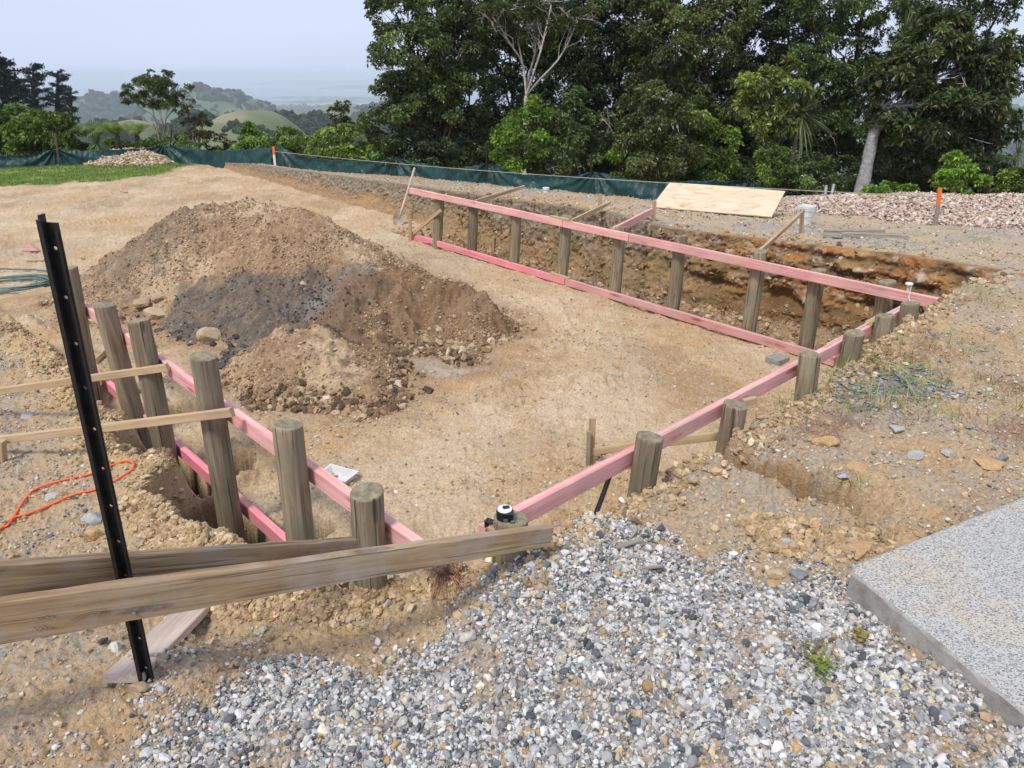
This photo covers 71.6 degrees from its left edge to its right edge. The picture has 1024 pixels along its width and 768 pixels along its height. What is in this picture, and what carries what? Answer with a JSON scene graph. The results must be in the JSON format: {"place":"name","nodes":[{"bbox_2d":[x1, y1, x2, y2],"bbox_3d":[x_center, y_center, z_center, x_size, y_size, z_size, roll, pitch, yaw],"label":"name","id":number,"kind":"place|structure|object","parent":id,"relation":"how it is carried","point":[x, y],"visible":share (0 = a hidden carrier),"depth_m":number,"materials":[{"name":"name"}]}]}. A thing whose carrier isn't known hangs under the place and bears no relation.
{"place":"outdoors","nodes":[
{"label":"outdoors","id":0,"kind":"place"},
{"bbox_2d":[0,56,31,121],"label":"pine tree","id":1,"kind":"object","parent":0,"point":[15,87],"visible":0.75,"depth_m":71.58,"materials":[{"name":"green plant"}]},
{"bbox_2d":[13,62,55,112],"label":"pine tree","id":2,"kind":"object","parent":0,"point":[31,100],"visible":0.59,"depth_m":77.06,"materials":[{"name":"green plant"}]},
{"bbox_2d":[38,68,76,111],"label":"pine tree","id":3,"kind":"object","parent":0,"point":[59,100],"visible":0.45,"depth_m":79.24,"materials":[{"name":"green plant"}]},
{"bbox_2d":[0,163,1023,767],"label":"ground","id":4,"kind":"structure","parent":0,"point":[98,219],"depth_m":4.68,"materials":[{"name":"soil"}]},
{"bbox_2d":[0,268,49,291],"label":"garden hose","id":5,"kind":"object","parent":4,"relation":"on","point":[43,277],"visible":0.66,"depth_m":9.19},
{"bbox_2d":[0,102,60,155],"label":"spreading bush","id":6,"kind":"object","parent":4,"relation":"on","point":[11,129],"visible":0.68,"depth_m":23.04,"materials":[{"name":"green plant"}]},
{"bbox_2d":[19,110,90,151],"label":"spreading bush","id":7,"kind":"object","parent":4,"relation":"on","point":[42,125],"visible":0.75,"depth_m":22.82,"materials":[{"name":"green plant"}]},
{"bbox_2d":[0,460,134,529],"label":"orange rope","id":8,"kind":"object","parent":4,"relation":"on","point":[11,519],"visible":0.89,"depth_m":3.74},
{"bbox_2d":[65,265,102,404],"bbox_3d":[-3.372,-0.174,5.613,0.144,1.527,0.153,-18,29,-41],"label":"retaining post","id":9,"kind":"object","parent":4,"relation":"on","point":[79,299],"visible":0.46,"depth_m":5.47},
{"bbox_2d":[36,213,153,682],"bbox_3d":[-1.125,0.281,1.954,0.117,1.483,0.036,6,24,13],"label":"steel fence post","id":10,"kind":"object","parent":4,"relation":"on","point":[50,236],"visible":0.88,"depth_m":1.86,"materials":[{"name":"metal"}]},
{"bbox_2d":[0,162,192,185],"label":"lawn grass","id":11,"kind":"structure","parent":4,"relation":"on","point":[53,176],"depth_m":19.33,"materials":[{"name":"green plant"}]},
{"bbox_2d":[75,120,146,148],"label":"tree fern","id":12,"kind":"object","parent":4,"relation":"on","point":[117,129],"visible":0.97,"depth_m":22.18,"materials":[{"name":"green plant"}]},
{"bbox_2d":[93,302,152,449],"bbox_3d":[-2.754,0.123,5.122,0.142,1.474,0.151,-23,32,-39],"label":"retaining post","id":13,"kind":"object","parent":4,"relation":"on","point":[115,346],"visible":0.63,"depth_m":4.95,"materials":[{"name":"wood"}]},
{"bbox_2d":[97,368,340,587],"bbox_3d":[-2.276,0.420,4.819,0.048,0.090,4.254,-21,31,-40],"label":"pink rail","id":14,"kind":"object","parent":13,"relation":"attached to","point":[263,523],"visible":0.43,"depth_m":4.13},
{"bbox_2d":[85,302,422,543],"bbox_3d":[-1.893,0.010,4.209,0.048,0.090,4.480,-21,31,-40],"label":"pink rail","id":15,"kind":"object","parent":13,"relation":"attached to","point":[337,490],"visible":0.35,"depth_m":3.50,"materials":[{"name":"wood"}]},
{"bbox_2d":[90,154,173,166],"bbox_3d":[-11.530,-6.885,21.835,3.210,0.687,2.700,0,24,0],"label":"soil heap","id":16,"kind":"object","parent":4,"relation":"on","point":[133,160],"visible":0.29,"depth_m":21.05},
{"bbox_2d":[83,147,174,166],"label":"heap stones","id":17,"kind":"object","parent":16,"relation":"on","point":[128,156],"visible":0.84,"depth_m":21.10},
{"bbox_2d":[127,317,179,466],"bbox_3d":[-2.293,0.374,4.664,0.142,1.680,0.149,-20,31,-40],"label":"retaining post","id":18,"kind":"object","parent":4,"relation":"on","point":[145,353],"visible":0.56,"depth_m":4.45,"materials":[{"name":"wood"}]},
{"bbox_2d":[0,363,170,394],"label":"batten","id":19,"kind":"object","parent":18,"relation":"attached to","point":[130,372],"visible":0.88,"depth_m":4.46,"materials":[{"name":"brown wood"}]},
{"bbox_2d":[103,607,208,682],"bbox_3d":[-1.237,0.902,2.538,0.126,0.032,0.608,-1,5,-2],"label":"flat plank","id":20,"kind":"object","parent":4,"relation":"on","point":[168,632],"visible":0.66,"depth_m":2.48,"materials":[{"name":"wood"}]},
{"bbox_2d":[119,69,195,143],"bbox_3d":[-12.492,-9.569,25.524,2.777,3.268,1.694,0,24,0],"label":"kanuka tree","id":21,"kind":"object","parent":4,"relation":"on","point":[157,85],"visible":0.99,"depth_m":24.95,"materials":[{"name":"green plant"}]},
{"bbox_2d":[171,105,222,148],"bbox_3d":[-10.757,-8.398,24.195,1.838,2.118,0.990,0,24,0],"label":"brown scrub tree","id":22,"kind":"object","parent":4,"relation":"on","point":[206,135],"visible":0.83,"depth_m":23.94,"materials":[{"name":"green plant"}]},
{"bbox_2d":[190,351,245,541],"bbox_3d":[-1.601,0.621,3.977,0.140,1.679,0.146,-20,30,-40],"label":"retaining post","id":23,"kind":"object","parent":4,"relation":"on","point":[215,432],"visible":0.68,"depth_m":3.81,"materials":[{"name":"wood"}]},
{"bbox_2d":[0,407,234,442],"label":"batten","id":24,"kind":"object","parent":23,"relation":"attached to","point":[220,413],"visible":0.88,"depth_m":3.80,"materials":[{"name":"brown wood"}]},
{"bbox_2d":[230,120,276,149],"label":"green bush","id":25,"kind":"object","parent":4,"relation":"on","point":[249,131],"visible":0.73,"depth_m":22.14,"materials":[{"name":"green plant"}]},
{"bbox_2d":[133,482,413,625],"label":"soil lumps","id":26,"kind":"object","parent":4,"relation":"on","point":[257,609],"visible":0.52,"depth_m":2.86,"materials":[{"name":"soil"}]},
{"bbox_2d":[0,523,553,644],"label":"long board","id":27,"kind":"object","parent":4,"relation":"on","point":[34,615],"visible":1,"depth_m":2.15,"materials":[{"name":"wood"}]},
{"bbox_2d":[260,125,321,156],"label":"green bush","id":28,"kind":"object","parent":4,"relation":"on","point":[287,142],"visible":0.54,"depth_m":21.27,"materials":[{"name":"green plant"}]},
{"bbox_2d":[271,419,314,540],"bbox_3d":[-0.994,0.862,3.395,0.138,1.502,0.147,-20,30,-40],"label":"retaining post","id":29,"kind":"object","parent":4,"relation":"on","point":[291,464],"visible":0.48,"depth_m":3.17,"materials":[{"name":"wood"}]},
{"bbox_2d":[80,196,517,407],"bbox_3d":[-2.684,-1.096,8.206,4.380,1.825,6.632,-18,29,-35],"label":"dirt mound","id":30,"kind":"object","parent":4,"relation":"on","point":[280,300],"visible":0.74,"depth_m":7.40,"materials":[{"name":"soil"}]},
{"bbox_2d":[52,196,519,403],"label":"mound crumbs","id":31,"kind":"object","parent":30,"relation":"on","point":[307,246],"visible":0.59,"depth_m":7.64,"materials":[{"name":"soil"}]},
{"bbox_2d":[36,262,536,420],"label":"mound clods","id":32,"kind":"object","parent":30,"relation":"on","point":[465,346],"visible":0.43,"depth_m":6.55,"materials":[{"name":"soil"}]},
{"bbox_2d":[219,336,482,422],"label":"dark clods","id":33,"kind":"object","parent":30,"relation":"on","point":[391,405],"visible":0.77,"depth_m":5.85,"materials":[{"name":"soil"}]},
{"bbox_2d":[304,123,374,161],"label":"flowering bush","id":34,"kind":"object","parent":4,"relation":"on","point":[345,147],"visible":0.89,"depth_m":19.25,"materials":[{"name":"green plant"}]},
{"bbox_2d":[325,99,357,133],"bbox_3d":[-6.104,-8.845,25.590,1.373,2.659,0.878,0,24,0],"label":"conical tree","id":35,"kind":"object","parent":4,"relation":"on","point":[341,108],"visible":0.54,"depth_m":25.17,"materials":[{"name":"green plant"}]},
{"bbox_2d":[350,482,387,590],"bbox_3d":[-0.585,0.927,2.968,0.138,1.125,0.144,-19,30,-41],"label":"retaining post","id":36,"kind":"object","parent":4,"relation":"on","point":[367,514],"visible":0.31,"depth_m":2.76,"materials":[{"name":"wood"}]},
{"bbox_2d":[0,536,392,596],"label":"long board","id":37,"kind":"object","parent":36,"relation":"attached to","point":[23,575],"visible":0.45,"depth_m":2.16,"materials":[{"name":"wood"}]},
{"bbox_2d":[0,128,761,199],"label":"silt fence","id":38,"kind":"object","parent":4,"relation":"on","point":[586,184],"visible":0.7,"depth_m":17.36,"materials":[{"name":"green fabric"}]},
{"bbox_2d":[366,135,451,170],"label":"dark shrub","id":39,"kind":"object","parent":4,"relation":"on","point":[400,142],"visible":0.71,"depth_m":17.16,"materials":[{"name":"green plant"}]},
{"bbox_2d":[354,0,509,165],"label":"broadleaf tree","id":40,"kind":"object","parent":4,"relation":"on","point":[439,85],"visible":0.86,"depth_m":16.64,"materials":[{"name":"green plant"}]},
{"bbox_2d":[6,234,863,559],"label":"floor crumbs","id":41,"kind":"object","parent":4,"relation":"on","point":[524,308],"visible":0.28,"depth_m":5.69,"materials":[{"name":"soil"}]},
{"bbox_2d":[432,188,444,249],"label":"retaining post","id":42,"kind":"object","parent":4,"relation":"on","point":[438,228],"visible":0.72,"depth_m":10.94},
{"bbox_2d":[412,234,564,284],"bbox_3d":[-0.464,-1.853,10.285,0.048,0.090,3.580,-18,30,-36],"label":"pink rail","id":43,"kind":"object","parent":42,"relation":"attached to","point":[508,264],"visible":0.99,"depth_m":10.02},
{"bbox_2d":[421,562,476,610],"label":"root tuft","id":44,"kind":"object","parent":4,"relation":"on","point":[453,576],"visible":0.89,"depth_m":2.91,"materials":[{"name":"brown plant"}]},
{"bbox_2d":[467,195,478,257],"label":"retaining post","id":45,"kind":"object","parent":4,"relation":"on","point":[472,229],"visible":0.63,"depth_m":10.33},
{"bbox_2d":[437,106,510,171],"bbox_3d":[-1.005,-5.807,17.852,2.475,2.225,1.581,0,24,0],"label":"dark shrub","id":46,"kind":"object","parent":4,"relation":"on","point":[484,137],"visible":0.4,"depth_m":17.45,"materials":[{"name":"green plant"}]},
{"bbox_2d":[0,293,975,641],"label":"clay lumps","id":47,"kind":"object","parent":4,"relation":"on","point":[124,503],"visible":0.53,"depth_m":3.75,"materials":[{"name":"soil"}]},
{"bbox_2d":[492,510,527,563],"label":"retaining post","id":48,"kind":"object","parent":4,"relation":"on","point":[520,519],"visible":0.17,"depth_m":2.77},
{"bbox_2d":[0,254,1023,767],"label":"bank pebbles","id":49,"kind":"object","parent":4,"relation":"on","point":[710,754],"visible":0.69,"depth_m":2.72,"materials":[{"name":"stone"}]},
{"bbox_2d":[0,253,1023,767],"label":"bank grit","id":50,"kind":"object","parent":4,"relation":"on","point":[248,635],"visible":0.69,"depth_m":3.07,"materials":[{"name":"gravel"}]},
{"bbox_2d":[508,204,522,269],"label":"retaining post","id":51,"kind":"object","parent":4,"relation":"on","point":[515,241],"visible":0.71,"depth_m":9.64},
{"bbox_2d":[409,188,562,226],"bbox_3d":[-0.485,-2.528,10.018,0.048,0.091,3.514,-18,30,-36],"label":"pink rail","id":52,"kind":"object","parent":51,"relation":"attached to","point":[501,209],"visible":1,"depth_m":9.79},
{"bbox_2d":[488,93,562,172],"bbox_3d":[0.304,-5.177,15.536,1.632,2.224,1.104,-5,24,-11],"label":"bright bush","id":53,"kind":"object","parent":4,"relation":"on","point":[514,159],"visible":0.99,"depth_m":15.30,"materials":[{"name":"green plant"}]},
{"bbox_2d":[454,0,603,164],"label":"broadleaf tree","id":54,"kind":"object","parent":4,"relation":"on","point":[547,87],"visible":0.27,"depth_m":18.54,"materials":[{"name":"green plant"}]},
{"bbox_2d":[458,0,603,174],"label":"pale branched tree","id":55,"kind":"object","parent":4,"relation":"on","point":[503,7],"visible":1,"depth_m":16.05,"materials":[{"name":"green plant"}]},
{"bbox_2d":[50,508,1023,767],"bbox_3d":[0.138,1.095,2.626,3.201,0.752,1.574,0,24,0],"label":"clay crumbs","id":56,"kind":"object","parent":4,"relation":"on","point":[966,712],"visible":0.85,"depth_m":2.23,"materials":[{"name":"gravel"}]},
{"bbox_2d":[557,215,571,275],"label":"retaining post","id":57,"kind":"object","parent":4,"relation":"on","point":[564,251],"visible":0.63,"depth_m":9.00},
{"bbox_2d":[523,85,617,176],"bbox_3d":[1.273,-5.355,15.866,2.229,2.447,1.427,0,24,0],"label":"dark shrub","id":58,"kind":"object","parent":4,"relation":"on","point":[568,130],"visible":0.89,"depth_m":15.61,"materials":[{"name":"green plant"}]},
{"bbox_2d":[589,417,595,463],"bbox_3d":[0.542,0.428,4.841,0.047,0.439,0.024,-1,24,0],"label":"wooden stake","id":59,"kind":"object","parent":4,"relation":"on","point":[592,424],"visible":0.57,"depth_m":4.79,"materials":[{"name":"brown wood"}]},
{"bbox_2d":[592,431,718,454],"bbox_3d":[0.882,0.377,4.464,0.034,0.050,1.031,-22,5,-40],"label":"cross batten","id":60,"kind":"object","parent":59,"relation":"attached to","point":[701,437],"visible":0.56,"depth_m":4.28,"materials":[{"name":"brown wood"}]},
{"bbox_2d":[556,0,671,176],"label":"broadleaf tree","id":61,"kind":"object","parent":4,"relation":"on","point":[614,39],"visible":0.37,"depth_m":17.88,"materials":[{"name":"green plant"}]},
{"bbox_2d":[609,226,626,301],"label":"retaining post","id":62,"kind":"object","parent":4,"relation":"on","point":[617,263],"visible":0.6,"depth_m":8.37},
{"bbox_2d":[563,220,630,240],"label":"pink rail","id":63,"kind":"object","parent":62,"relation":"attached to","point":[606,232],"visible":1,"depth_m":8.35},
{"bbox_2d":[565,279,836,365],"bbox_3d":[1.828,-0.753,7.767,0.047,0.090,3.552,-18,30,-36],"label":"pink rail","id":64,"kind":"object","parent":62,"relation":"attached to","point":[784,346],"visible":0.93,"depth_m":7.58,"materials":[{"name":"wood"}]},
{"bbox_2d":[535,130,706,182],"bbox_3d":[2.721,-5.224,17.187,4.601,1.805,1.814,0,24,0],"label":"dark shrub","id":65,"kind":"object","parent":4,"relation":"on","point":[603,167],"visible":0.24,"depth_m":16.76,"materials":[{"name":"green plant"}]},
{"bbox_2d":[258,163,1023,289],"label":"terrace stones","id":66,"kind":"object","parent":4,"relation":"on","point":[820,239],"visible":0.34,"depth_m":9.88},
{"bbox_2d":[627,431,663,497],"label":"retaining post","id":67,"kind":"object","parent":4,"relation":"on","point":[646,459],"visible":0.46,"depth_m":3.32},
{"bbox_2d":[478,360,797,532],"bbox_3d":[0.868,0.240,3.680,2.694,0.090,0.048,-20,31,-38],"label":"pink rail","id":68,"kind":"object","parent":67,"relation":"attached to","point":[551,498],"visible":0.71,"depth_m":3.37,"materials":[{"name":"wood"}]},
{"bbox_2d":[611,77,709,182],"bbox_3d":[3.120,-4.986,14.799,2.107,2.601,1.393,0,24,0],"label":"cone shrub","id":69,"kind":"object","parent":4,"relation":"on","point":[679,151],"visible":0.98,"depth_m":14.54,"materials":[{"name":"green plant"}]},
{"bbox_2d":[666,235,687,319],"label":"retaining post","id":70,"kind":"object","parent":4,"relation":"on","point":[676,281],"visible":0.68,"depth_m":7.75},
{"bbox_2d":[613,0,762,181],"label":"broadleaf tree","id":71,"kind":"object","parent":4,"relation":"on","point":[688,73],"visible":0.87,"depth_m":16.94,"materials":[{"name":"green plant"}]},
{"bbox_2d":[379,189,1015,357],"bbox_3d":[1.079,-1.789,9.579,1.854,1.160,9.574,-21,31,-39],"label":"trench rubble","id":72,"kind":"object","parent":4,"relation":"on","point":[986,278],"visible":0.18,"depth_m":8.48,"materials":[{"name":"soil"}]},
{"bbox_2d":[669,94,743,180],"bbox_3d":[4.196,-5.138,15.741,1.764,2.408,1.367,0,24,0],"label":"dark shrub","id":73,"kind":"object","parent":4,"relation":"on","point":[720,161],"visible":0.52,"depth_m":15.45,"materials":[{"name":"green plant"}]},
{"bbox_2d":[715,399,746,455],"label":"retaining post","id":74,"kind":"object","parent":4,"relation":"on","point":[733,414],"visible":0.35,"depth_m":3.81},
{"bbox_2d":[676,0,819,181],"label":"broadleaf tree","id":75,"kind":"object","parent":4,"relation":"on","point":[775,19],"visible":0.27,"depth_m":17.74,"materials":[{"name":"green plant"}]},
{"bbox_2d":[475,237,1023,581],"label":"bank weeds","id":76,"kind":"object","parent":4,"relation":"on","point":[876,389],"visible":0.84,"depth_m":4.34,"materials":[{"name":"green plant"}]},
{"bbox_2d":[740,249,767,340],"bbox_3d":[2.426,-0.777,7.185,0.150,1.171,0.156,-19,30,-36],"label":"retaining post","id":77,"kind":"object","parent":4,"relation":"on","point":[753,300],"visible":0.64,"depth_m":7.08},
{"bbox_2d":[629,233,939,306],"bbox_3d":[2.381,-1.152,6.868,0.047,0.090,3.269,-18,30,-36],"label":"pink rail","id":78,"kind":"object","parent":77,"relation":"attached to","point":[924,300],"visible":0.96,"depth_m":6.60,"materials":[{"name":"wood"}]},
{"bbox_2d":[729,51,814,189],"bbox_3d":[4.941,-4.933,13.790,1.619,2.776,1.019,0,24,0],"label":"lime sapling","id":79,"kind":"object","parent":4,"relation":"on","point":[780,112],"visible":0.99,"depth_m":13.44,"materials":[{"name":"green plant"}]},
{"bbox_2d":[753,140,794,189],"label":"shrub","id":80,"kind":"object","parent":4,"relation":"on","point":[767,173],"visible":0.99,"depth_m":13.70,"materials":[{"name":"green plant"}]},
{"bbox_2d":[696,145,883,194],"bbox_3d":[6.640,-4.979,17.072,4.667,1.461,1.805,0,24,0],"label":"dark shrub","id":81,"kind":"object","parent":4,"relation":"on","point":[749,170],"visible":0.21,"depth_m":16.75,"materials":[{"name":"green plant"}]},
{"bbox_2d":[773,80,836,183],"bbox_3d":[5.618,-4.762,14.087,1.483,2.457,1.366,0,24,0],"label":"cabbage tree","id":82,"kind":"object","parent":4,"relation":"on","point":[802,100],"visible":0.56,"depth_m":13.75,"materials":[{"name":"green plant"}]},
{"bbox_2d":[793,350,820,400],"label":"retaining post","id":83,"kind":"object","parent":4,"relation":"on","point":[808,368],"visible":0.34,"depth_m":4.32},
{"bbox_2d":[773,155,847,196],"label":"dark shrub","id":84,"kind":"object","parent":4,"relation":"on","point":[818,172],"visible":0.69,"depth_m":13.83,"materials":[{"name":"green plant"}]},
{"bbox_2d":[798,268,826,348],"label":"retaining post","id":85,"kind":"object","parent":4,"relation":"on","point":[811,313],"visible":0.66,"depth_m":6.68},
{"bbox_2d":[737,511,899,563],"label":"flaky clay","id":86,"kind":"structure","parent":4,"relation":"on","point":[772,528],"depth_m":2.95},
{"bbox_2d":[779,0,890,192],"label":"broadleaf tree","id":87,"kind":"object","parent":4,"relation":"on","point":[841,105],"visible":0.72,"depth_m":17.12,"materials":[{"name":"green plant"}]},
{"bbox_2d":[837,329,864,367],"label":"retaining post","id":88,"kind":"object","parent":4,"relation":"on","point":[852,340],"visible":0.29,"depth_m":4.71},
{"bbox_2d":[799,361,966,414],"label":"slate chips","id":89,"kind":"object","parent":4,"relation":"on","point":[930,387],"visible":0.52,"depth_m":4.37,"materials":[{"name":"stone"}]},
{"bbox_2d":[860,180,919,194],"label":"bush","id":90,"kind":"object","parent":4,"relation":"on","point":[884,187],"visible":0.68,"depth_m":13.19,"materials":[{"name":"green plant"}]},
{"bbox_2d":[778,192,1023,229],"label":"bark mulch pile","id":91,"kind":"object","parent":4,"relation":"on","point":[899,221],"visible":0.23,"depth_m":10.73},
{"bbox_2d":[776,190,1023,228],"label":"mulch chips","id":92,"kind":"object","parent":91,"relation":"on","point":[851,202],"visible":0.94,"depth_m":10.88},
{"bbox_2d":[782,270,1023,449],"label":"dead weeds","id":93,"kind":"object","parent":4,"relation":"on","point":[806,427],"visible":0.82,"depth_m":4.05,"materials":[{"name":"beige plant"}]},
{"bbox_2d":[870,155,961,192],"bbox_3d":[8.352,-4.134,14.978,2.141,1.331,1.235,0,24,0],"label":"dark shrub","id":94,"kind":"object","parent":4,"relation":"on","point":[891,175],"visible":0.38,"depth_m":14.76,"materials":[{"name":"green plant"}]},
{"bbox_2d":[847,497,1023,727],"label":"concrete slab","id":95,"kind":"structure","parent":4,"relation":"on","point":[951,598],"depth_m":2.46,"materials":[{"name":"concrete"}]},
{"bbox_2d":[849,0,1023,189],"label":"broadleaf tree","id":96,"kind":"object","parent":4,"relation":"on","point":[986,14],"visible":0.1,"depth_m":16.33,"materials":[{"name":"green plant"}]},
{"bbox_2d":[854,4,1023,192],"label":"silver trunk tree","id":97,"kind":"object","parent":4,"relation":"on","point":[958,104],"visible":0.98,"depth_m":13.20,"materials":[{"name":"green plant"}]},
{"bbox_2d":[928,149,993,194],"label":"lime bush","id":98,"kind":"object","parent":4,"relation":"on","point":[950,173],"visible":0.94,"depth_m":12.25,"materials":[{"name":"green plant"}]},
{"bbox_2d":[990,165,1023,193],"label":"dark shrub","id":99,"kind":"object","parent":4,"relation":"on","point":[1010,180],"visible":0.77,"depth_m":13.02,"materials":[{"name":"green plant"}]},
{"bbox_3d":[2.774,-3.082,11.659,0.061,0.389,0.062,0,27,0],"label":"prop block","id":100,"kind":"object","parent":4,"relation":"on","visible":0},
{"bbox_2d":[651,183,784,217],"bbox_3d":[3.175,-2.867,10.979,1.947,0.030,0.702,16,54,35],"label":"plywood sheet","id":101,"kind":"object","parent":100,"relation":"on","point":[726,200],"visible":1,"depth_m":10.92,"materials":[{"name":"wood"}]},
{"bbox_2d":[0,78,1023,109],"bbox_3d":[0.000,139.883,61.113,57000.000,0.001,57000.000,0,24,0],"label":"sea water","id":102,"kind":"structure","parent":0,"point":[106,86],"depth_m":8105.95,"materials":[{"name":"blue liquid"}]},
{"bbox_2d":[0,0,1023,78],"label":"sky","id":103,"kind":"structure","parent":0,"point":[86,39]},
{"bbox_2d":[1,511,1023,767],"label":"gravel","id":104,"kind":"structure","parent":0,"point":[604,585],"depth_m":2.22,"materials":[{"name":"gravel"}]},
{"bbox_2d":[39,80,1023,194],"bbox_3d":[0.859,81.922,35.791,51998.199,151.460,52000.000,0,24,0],"label":"hills","id":105,"kind":"structure","parent":0,"point":[270,120],"depth_m":1371.08,"materials":[{"name":"plant"}]},
{"bbox_2d":[0,82,1023,191],"bbox_3d":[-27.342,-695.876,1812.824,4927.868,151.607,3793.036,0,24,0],"label":"woods","id":106,"kind":"object","parent":105,"relation":"on","point":[305,115],"visible":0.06,"depth_m":1344.89,"materials":[{"name":"green plant"}]},
{"bbox_2d":[224,163,1023,338],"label":"cut bank ground","id":107,"kind":"structure","parent":0,"point":[385,197],"depth_m":9.02,"materials":[{"name":"soil"}]},
{"bbox_2d":[871,313,895,343],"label":"retaining post","id":108,"kind":"object","parent":107,"relation":"on","point":[883,324],"visible":0.24,"depth_m":5.02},
{"bbox_2d":[815,300,912,363],"bbox_3d":[2.532,-0.374,5.087,1.816,0.090,0.048,-20,31,-38],"label":"pink rail","id":109,"kind":"object","parent":108,"relation":"attached to","point":[829,350],"visible":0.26,"depth_m":4.76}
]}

